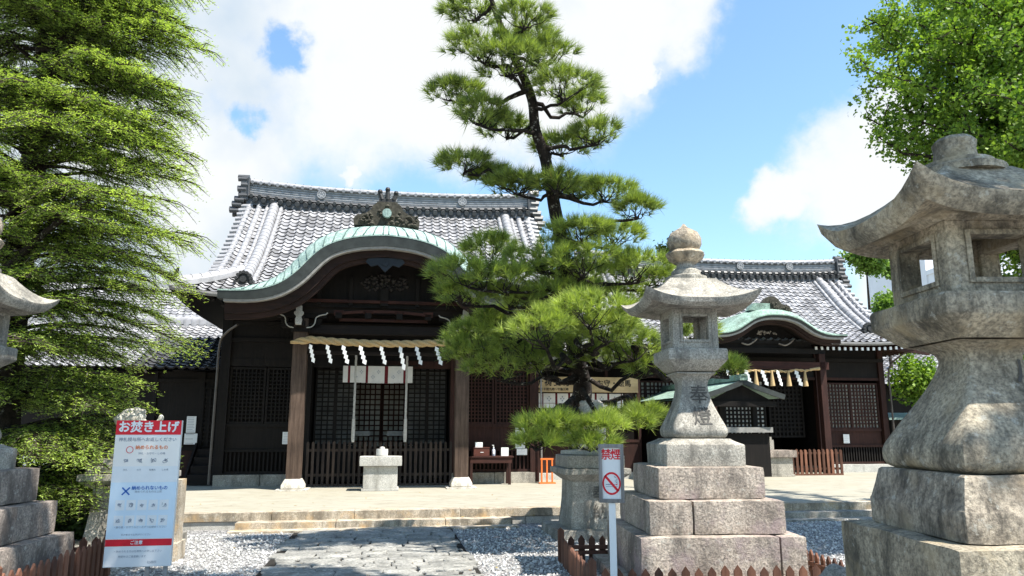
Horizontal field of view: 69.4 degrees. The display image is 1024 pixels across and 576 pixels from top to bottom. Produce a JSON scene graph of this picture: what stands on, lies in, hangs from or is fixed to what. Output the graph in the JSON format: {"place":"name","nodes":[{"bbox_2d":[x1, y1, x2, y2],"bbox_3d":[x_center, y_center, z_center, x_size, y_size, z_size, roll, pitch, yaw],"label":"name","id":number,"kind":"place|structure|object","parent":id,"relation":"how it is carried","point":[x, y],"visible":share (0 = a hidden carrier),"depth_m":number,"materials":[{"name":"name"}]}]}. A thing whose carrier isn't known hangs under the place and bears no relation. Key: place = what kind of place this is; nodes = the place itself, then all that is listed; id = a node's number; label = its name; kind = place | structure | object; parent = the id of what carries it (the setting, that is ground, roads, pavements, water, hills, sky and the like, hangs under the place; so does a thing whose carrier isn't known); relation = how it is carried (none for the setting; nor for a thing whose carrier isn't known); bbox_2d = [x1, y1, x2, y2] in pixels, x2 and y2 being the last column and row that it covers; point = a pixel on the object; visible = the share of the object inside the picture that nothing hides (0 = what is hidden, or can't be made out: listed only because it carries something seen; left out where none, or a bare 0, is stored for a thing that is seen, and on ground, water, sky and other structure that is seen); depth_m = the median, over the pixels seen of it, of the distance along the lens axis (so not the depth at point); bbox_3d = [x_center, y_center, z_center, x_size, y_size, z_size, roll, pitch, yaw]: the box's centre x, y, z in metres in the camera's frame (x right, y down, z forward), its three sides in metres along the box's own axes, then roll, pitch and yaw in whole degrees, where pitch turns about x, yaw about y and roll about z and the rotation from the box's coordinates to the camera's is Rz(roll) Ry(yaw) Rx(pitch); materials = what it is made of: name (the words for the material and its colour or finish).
{"place":"outdoors","nodes":[
{"label":"outdoors","id":0,"kind":"place"},
{"bbox_2d":[351,355,356,441],"bbox_3d":[-3.578,2.471,16.803,0.083,2.023,0.083,2,-11,-9],"label":"bell rope","id":1,"kind":"object","parent":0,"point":[353,422],"visible":0.97,"depth_m":16.75,"materials":[{"name":"fabric"}]},
{"bbox_2d":[256,527,483,575],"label":"path","id":2,"kind":"structure","parent":0,"point":[447,558],"depth_m":9.11,"materials":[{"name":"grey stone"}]},
{"bbox_2d":[74,519,865,575],"bbox_3d":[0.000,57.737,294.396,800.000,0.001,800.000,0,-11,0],"label":"ground","id":3,"kind":"structure","parent":0,"point":[198,567],"depth_m":9.60,"materials":[{"name":"grey gravel"}]},
{"bbox_2d":[0,218,72,575],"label":"stone lantern","id":4,"kind":"object","parent":3,"relation":"on","point":[29,536],"visible":0.87,"depth_m":7.01,"materials":[{"name":"grey stone"}]},
{"bbox_2d":[0,530,110,575],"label":"picket fence","id":5,"kind":"object","parent":3,"relation":"on","point":[82,559],"visible":0.64,"depth_m":7.17,"materials":[{"name":"red wood"}]},
{"bbox_2d":[16,409,114,539],"bbox_3d":[-6.099,2.690,10.188,2.284,2.049,1.784,0,-11,0],"label":"shrub","id":6,"kind":"object","parent":3,"relation":"on","point":[76,528],"visible":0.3,"depth_m":9.75,"materials":[{"name":"green plant"}]},
{"bbox_2d":[24,277,199,370],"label":"house","id":7,"kind":"structure","parent":3,"relation":"on","point":[171,311],"depth_m":27.85,"materials":[{"name":"grey tile"}]},
{"bbox_2d":[0,0,228,524],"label":"evergreen tree","id":8,"kind":"object","parent":3,"relation":"on","point":[42,105],"visible":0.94,"depth_m":9.78,"materials":[{"name":"green plant"}]},
{"bbox_2d":[75,458,186,546],"bbox_3d":[-5.075,2.876,9.791,1.243,1.226,1.244,2,-11,-9],"label":"guardian pedestal","id":9,"kind":"object","parent":3,"relation":"on","point":[96,524],"visible":0.12,"depth_m":9.38,"materials":[{"name":"grey stone"}]},
{"bbox_2d":[103,407,163,457],"bbox_3d":[-5.065,1.950,9.979,0.419,0.673,0.670,-10,-14,41],"label":"lion dog statue","id":10,"kind":"object","parent":9,"relation":"on","point":[137,413],"visible":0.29,"depth_m":9.86,"materials":[{"name":"stone"}]},
{"bbox_2d":[102,420,182,575],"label":"poster stand","id":11,"kind":"object","parent":3,"relation":"on","point":[140,527],"visible":1,"depth_m":7.49,"materials":[{"name":"white paint"}]},
{"bbox_2d":[172,478,186,562],"bbox_3d":[-4.110,2.822,8.979,0.230,0.980,0.400,2,-11,-9],"label":"stone post","id":12,"kind":"object","parent":3,"relation":"on","point":[179,542],"visible":0.41,"depth_m":8.94,"materials":[{"name":"beige stone"}]},
{"bbox_2d":[192,492,542,571],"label":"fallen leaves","id":13,"kind":"object","parent":3,"relation":"on","point":[373,537],"visible":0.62,"depth_m":10.49,"materials":[{"name":"brown plant"}]},
{"bbox_2d":[227,516,518,533],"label":"terrace steps","id":14,"kind":"structure","parent":3,"relation":"on","point":[290,526],"depth_m":11.68,"materials":[{"name":"stone"}]},
{"bbox_2d":[183,500,870,529],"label":"terrace kerb","id":15,"kind":"structure","parent":3,"relation":"on","point":[223,520],"depth_m":12.08,"materials":[{"name":"stone"}]},
{"bbox_2d":[419,0,751,454],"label":"pine tree","id":16,"kind":"object","parent":3,"relation":"on","point":[568,283],"visible":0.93,"depth_m":10.00,"materials":[{"name":"green plant"}]},
{"bbox_2d":[542,454,630,540],"bbox_3d":[1.168,3.129,11.116,1.243,1.226,1.244,2,-11,-9],"label":"guardian pedestal","id":17,"kind":"object","parent":3,"relation":"on","point":[584,512],"visible":0.59,"depth_m":10.74,"materials":[{"name":"grey stone"}]},
{"bbox_2d":[561,399,606,454],"bbox_3d":[1.153,2.120,11.318,0.838,0.841,0.524,-6,-12,28],"label":"lion dog statue","id":18,"kind":"object","parent":17,"relation":"on","point":[594,406],"visible":0.2,"depth_m":11.16,"materials":[{"name":"stone"}]},
{"bbox_2d":[598,444,624,575],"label":"no smoking sign","id":19,"kind":"object","parent":3,"relation":"on","point":[611,474],"visible":1,"depth_m":5.79,"materials":[{"name":"white metal"}]},
{"bbox_2d":[592,224,808,575],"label":"stone lantern","id":20,"kind":"object","parent":3,"relation":"on","point":[696,499],"visible":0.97,"depth_m":7.58,"materials":[{"name":"stone"}]},
{"bbox_2d":[558,527,843,575],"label":"picket fence","id":21,"kind":"object","parent":3,"relation":"on","point":[571,559],"visible":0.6,"depth_m":7.40,"materials":[{"name":"red wood"}]},
{"bbox_2d":[786,509,871,521],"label":"terrace steps","id":22,"kind":"structure","parent":3,"relation":"on","point":[822,515],"depth_m":12.94,"materials":[{"name":"grey stone"}]},
{"bbox_2d":[819,564,845,575],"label":"rock","id":23,"kind":"object","parent":3,"relation":"on","point":[832,570],"visible":0.72,"depth_m":5.06,"materials":[{"name":"grey stone"}]},
{"bbox_2d":[888,413,906,434],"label":"shed","id":24,"kind":"structure","parent":3,"relation":"on","point":[898,417],"depth_m":23.63,"materials":[{"name":"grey metal"}]},
{"bbox_2d":[883,354,937,419],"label":"outbuilding","id":25,"kind":"structure","parent":3,"relation":"on","point":[898,407],"depth_m":30.14,"materials":[{"name":"grey tile"}]},
{"bbox_2d":[817,134,1023,575],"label":"stone lantern","id":26,"kind":"object","parent":3,"relation":"on","point":[947,497],"visible":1,"depth_m":3.81,"materials":[{"name":"stone"}]},
{"bbox_2d":[841,0,1023,354],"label":"ginkgo tree","id":27,"kind":"object","parent":3,"relation":"on","point":[981,43],"visible":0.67,"depth_m":9.95,"materials":[{"name":"green plant"}]},
{"bbox_2d":[0,0,985,309],"label":"sky","id":28,"kind":"structure","parent":0,"point":[734,111],"materials":[{"name":"blue"}]},
{"bbox_2d":[179,472,877,517],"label":"terrace","id":29,"kind":"structure","parent":0,"point":[858,486],"depth_m":14.71,"materials":[{"name":"concrete"}]},
{"bbox_2d":[21,314,222,460],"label":"neighbour house","id":30,"kind":"structure","parent":29,"relation":"on","point":[195,327],"depth_m":21.98,"materials":[{"name":"grey tile"}]},
{"bbox_2d":[128,336,221,484],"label":"wing building","id":31,"kind":"structure","parent":29,"relation":"on","point":[186,389],"depth_m":18.36,"materials":[{"name":"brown wood"}]},
{"bbox_2d":[184,434,197,443],"bbox_3d":[-7.897,3.710,18.166,0.300,0.260,0.011,2,-11,-9],"label":"paper notice","id":32,"kind":"object","parent":31,"relation":"attached to","point":[190,438],"visible":1,"depth_m":18.16,"materials":[{"name":"white paper"}]},
{"bbox_2d":[186,416,196,432],"bbox_3d":[-7.920,3.369,18.248,0.220,0.400,0.011,2,-11,-9],"label":"paper notice","id":33,"kind":"object","parent":31,"relation":"attached to","point":[191,425],"visible":1,"depth_m":18.25,"materials":[{"name":"grey paper"}]},
{"bbox_2d":[200,387,217,446],"bbox_3d":[-7.420,3.214,18.447,0.580,1.460,0.070,2,-11,-9],"label":"lattice door","id":34,"kind":"structure","parent":31,"relation":"in","point":[210,397],"depth_m":18.39,"materials":[{"name":"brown wood"}]},
{"bbox_2d":[305,441,451,486],"bbox_3d":[-3.088,4.098,17.290,3.365,1.029,0.085,2,-11,-9],"label":"porch fence","id":35,"kind":"object","parent":29,"relation":"on","point":[353,474],"visible":0.83,"depth_m":17.27,"materials":[{"name":"brown wood"}]},
{"bbox_2d":[359,456,401,490],"bbox_3d":[-2.856,4.021,16.062,0.906,0.723,0.661,2,-11,-9],"label":"stone offering box","id":36,"kind":"object","parent":29,"relation":"on","point":[380,473],"visible":0.98,"depth_m":15.79,"materials":[{"name":"grey stone"}]},
{"bbox_2d":[376,447,387,455],"bbox_3d":[-2.836,3.568,16.152,0.260,0.200,0.260,2,-11,-9],"label":"incense pot","id":37,"kind":"object","parent":36,"relation":"on","point":[382,451],"visible":0.96,"depth_m":16.05,"materials":[{"name":"white ceramic"}]},
{"bbox_2d":[159,175,603,491],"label":"shrine hall","id":38,"kind":"structure","parent":29,"relation":"on","point":[291,262],"depth_m":17.81,"materials":[{"name":"brown wood"}]},
{"bbox_2d":[282,432,287,443],"bbox_3d":[-5.330,3.542,17.449,0.170,0.280,0.010,2,-11,-9],"label":"paper notice","id":39,"kind":"object","parent":38,"relation":"attached to","point":[285,438],"visible":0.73,"depth_m":17.44,"materials":[{"name":"grey paper"}]},
{"bbox_2d":[313,368,356,479],"bbox_3d":[-4.348,3.284,18.121,1.000,2.840,0.070,2,-11,-9],"label":"lattice door","id":40,"kind":"structure","parent":38,"relation":"in","point":[330,384],"depth_m":18.15,"materials":[{"name":"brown wood"}]},
{"bbox_2d":[290,336,453,369],"bbox_3d":[-2.875,1.454,16.420,4.008,0.763,0.328,2,-11,-9],"label":"sacred rope","id":41,"kind":"object","parent":38,"relation":"hanging from","point":[381,344],"visible":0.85,"depth_m":16.36,"materials":[{"name":"fabric"}]},
{"bbox_2d":[346,382,407,472],"bbox_3d":[-3.482,3.636,19.698,1.780,2.740,0.070,2,-11,-9],"label":"inner lattice door","id":42,"kind":"structure","parent":38,"relation":"in","point":[369,402],"depth_m":19.74,"materials":[{"name":"brown wood"}]},
{"bbox_2d":[340,364,417,382],"bbox_3d":[-3.179,2.058,17.692,1.850,0.443,0.070,2,-11,-9],"label":"porch curtain","id":43,"kind":"object","parent":38,"relation":"hanging from","point":[381,373],"visible":0.91,"depth_m":17.69,"materials":[{"name":"white fabric"}]},
{"bbox_2d":[403,356,407,441],"bbox_3d":[-2.434,2.507,16.991,0.083,2.023,0.083,2,-11,-9],"label":"bell rope","id":44,"kind":"object","parent":38,"relation":"hanging from","point":[405,422],"visible":0.97,"depth_m":16.94,"materials":[{"name":"fabric"}]},
{"bbox_2d":[406,369,446,478],"bbox_3d":[-2.138,3.353,18.485,1.000,2.840,0.070,2,-11,-9],"label":"lattice door","id":45,"kind":"structure","parent":38,"relation":"in","point":[426,411],"depth_m":18.52,"materials":[{"name":"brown wood"}]},
{"bbox_2d":[517,449,526,454],"bbox_3d":[0.246,4.052,18.280,0.260,0.150,0.010,2,-11,-9],"label":"paper notice","id":46,"kind":"object","parent":38,"relation":"attached to","point":[523,452],"visible":0.89,"depth_m":18.28,"materials":[{"name":"grey paper"}]},
{"bbox_2d":[539,393,622,407],"bbox_3d":[1.709,3.004,19.695,2.600,0.380,0.035,2,-11,-9],"label":"counter curtain","id":47,"kind":"object","parent":38,"relation":"hanging from","point":[551,398],"visible":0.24,"depth_m":19.64,"materials":[{"name":"white fabric"}]},
{"bbox_2d":[539,377,637,392],"bbox_3d":[1.913,2.554,19.526,2.940,0.400,0.045,2,-11,-9],"label":"signboard","id":48,"kind":"object","parent":38,"relation":"attached to","point":[625,385],"visible":0.61,"depth_m":19.60,"materials":[{"name":"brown wood"}]},
{"bbox_2d":[468,456,513,484],"bbox_3d":[-0.516,4.377,17.766,1.070,0.660,0.440,2,-11,-9],"label":"side table","id":49,"kind":"object","parent":29,"relation":"on","point":[507,460],"visible":0.88,"depth_m":17.62,"materials":[{"name":"red wood"}]},
{"bbox_2d":[472,447,489,455],"bbox_3d":[-0.748,3.942,17.809,0.400,0.205,0.260,2,-11,-9],"label":"wooden box","id":50,"kind":"object","parent":49,"relation":"on","point":[480,451],"visible":1,"depth_m":17.69,"materials":[{"name":"red paint"}]},
{"bbox_2d":[475,442,482,446],"bbox_3d":[-0.794,3.766,17.751,0.180,0.120,0.013,2,-11,-9],"label":"card","id":51,"kind":"object","parent":50,"relation":"on","point":[478,444],"visible":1,"depth_m":17.75,"materials":[{"name":"white paper"}]},
{"bbox_2d":[501,447,508,455],"bbox_3d":[-0.176,3.951,17.843,0.180,0.200,0.060,2,-11,-9],"label":"paper stand","id":52,"kind":"object","parent":49,"relation":"on","point":[504,451],"visible":1,"depth_m":17.82,"materials":[{"name":"white paper"}]},
{"bbox_2d":[538,458,555,483],"bbox_3d":[0.850,4.449,17.985,0.400,0.600,0.200,2,-11,-9],"label":"orange stand","id":53,"kind":"object","parent":29,"relation":"on","point":[546,482],"visible":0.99,"depth_m":17.96,"materials":[{"name":"paint"}]},
{"bbox_2d":[538,313,651,479],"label":"office building","id":54,"kind":"structure","parent":29,"relation":"on","point":[632,450],"depth_m":19.88,"materials":[{"name":"red wood"}]},
{"bbox_2d":[652,231,672,255],"bbox_3d":[7.596,2.679,33.926,2.121,10.954,2.131,-4,-11,20],"label":"broadleaf tree","id":55,"kind":"object","parent":29,"relation":"on","point":[664,248],"visible":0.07,"depth_m":34.71,"materials":[{"name":"green plant"}]},
{"bbox_2d":[640,374,784,476],"bbox_3d":[4.985,3.738,19.486,2.066,2.558,5.150,2,-11,-9],"label":"covered stall","id":56,"kind":"object","parent":29,"relation":"on","point":[736,391],"visible":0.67,"depth_m":17.37,"materials":[{"name":"green metal"}]},
{"bbox_2d":[574,248,929,472],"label":"side shrine hall","id":57,"kind":"structure","parent":29,"relation":"on","point":[803,314],"depth_m":23.11,"materials":[{"name":"grey tile"}]},
{"bbox_2d":[717,380,805,437],"bbox_3d":[7.652,4.243,22.935,3.070,2.760,0.090,2,-11,-9],"label":"lattice door","id":58,"kind":"structure","parent":57,"relation":"in","point":[786,421],"depth_m":23.09,"materials":[{"name":"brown wood"}]},
{"bbox_2d":[719,367,819,385],"bbox_3d":[7.410,2.539,21.329,3.264,0.575,0.175,2,-11,-9],"label":"sacred rope","id":59,"kind":"object","parent":57,"relation":"hanging from","point":[789,383],"visible":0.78,"depth_m":21.37,"materials":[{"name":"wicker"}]},
{"bbox_2d":[843,434,849,442],"bbox_3d":[10.299,4.642,22.761,0.200,0.270,0.010,2,-11,-9],"label":"paper notice","id":60,"kind":"object","parent":57,"relation":"attached to","point":[846,439],"visible":1,"depth_m":22.76,"materials":[{"name":"grey paper"}]},
{"bbox_2d":[770,450,796,476],"bbox_3d":[7.396,4.928,20.815,1.029,0.724,0.662,2,-11,-9],"label":"stone offering box","id":61,"kind":"object","parent":29,"relation":"on","point":[781,463],"visible":0.63,"depth_m":20.56,"materials":[{"name":"grey stone"}]},
{"bbox_2d":[792,449,843,475],"bbox_3d":[8.675,4.989,21.189,1.732,0.740,0.085,2,-11,-9],"label":"porch fence","id":62,"kind":"object","parent":29,"relation":"on","point":[828,468],"visible":0.83,"depth_m":21.18,"materials":[{"name":"red wood"}]},
{"bbox_2d":[833,249,889,309],"bbox_3d":[14.916,2.506,29.902,2.496,9.787,1.931,5,-12,-26],"label":"broadleaf tree","id":63,"kind":"object","parent":29,"relation":"on","point":[869,266],"visible":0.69,"depth_m":30.46,"materials":[{"name":"green plant"}]},
{"bbox_2d":[870,286,893,369],"bbox_3d":[15.925,3.705,30.892,1.647,7.804,1.666,0,-11,0],"label":"broadleaf tree","id":64,"kind":"object","parent":29,"relation":"on","point":[884,301],"visible":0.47,"depth_m":31.16,"materials":[{"name":"green plant"}]},
{"bbox_2d":[881,259,892,291],"bbox_3d":[17.364,3.164,32.944,1.415,9.634,1.498,-9,-14,38],"label":"broadleaf tree","id":65,"kind":"object","parent":29,"relation":"on","point":[887,269],"visible":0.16,"depth_m":33.52,"materials":[{"name":"green plant"}]},
{"bbox_2d":[884,353,937,405],"bbox_3d":[13.081,4.043,23.748,2.048,4.467,2.144,0,-11,0],"label":"broadleaf tree","id":66,"kind":"object","parent":29,"relation":"on","point":[913,383],"visible":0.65,"depth_m":23.59,"materials":[{"name":"green plant"}]},
{"bbox_2d":[769,437,773,449],"bbox_3d":[7.199,4.389,20.884,0.280,0.360,0.281,2,-11,-9],"label":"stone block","id":67,"kind":"object","parent":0,"point":[771,444],"depth_m":20.76,"materials":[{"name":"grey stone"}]},
{"bbox_2d":[868,260,932,312],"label":"white building","id":68,"kind":"structure","parent":0,"point":[880,283],"depth_m":68.15,"materials":[{"name":"paint"}]},
{"bbox_2d":[926,253,1023,360],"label":"white building","id":69,"kind":"structure","parent":0,"point":[930,274],"depth_m":53.38,"materials":[{"name":"paint"}]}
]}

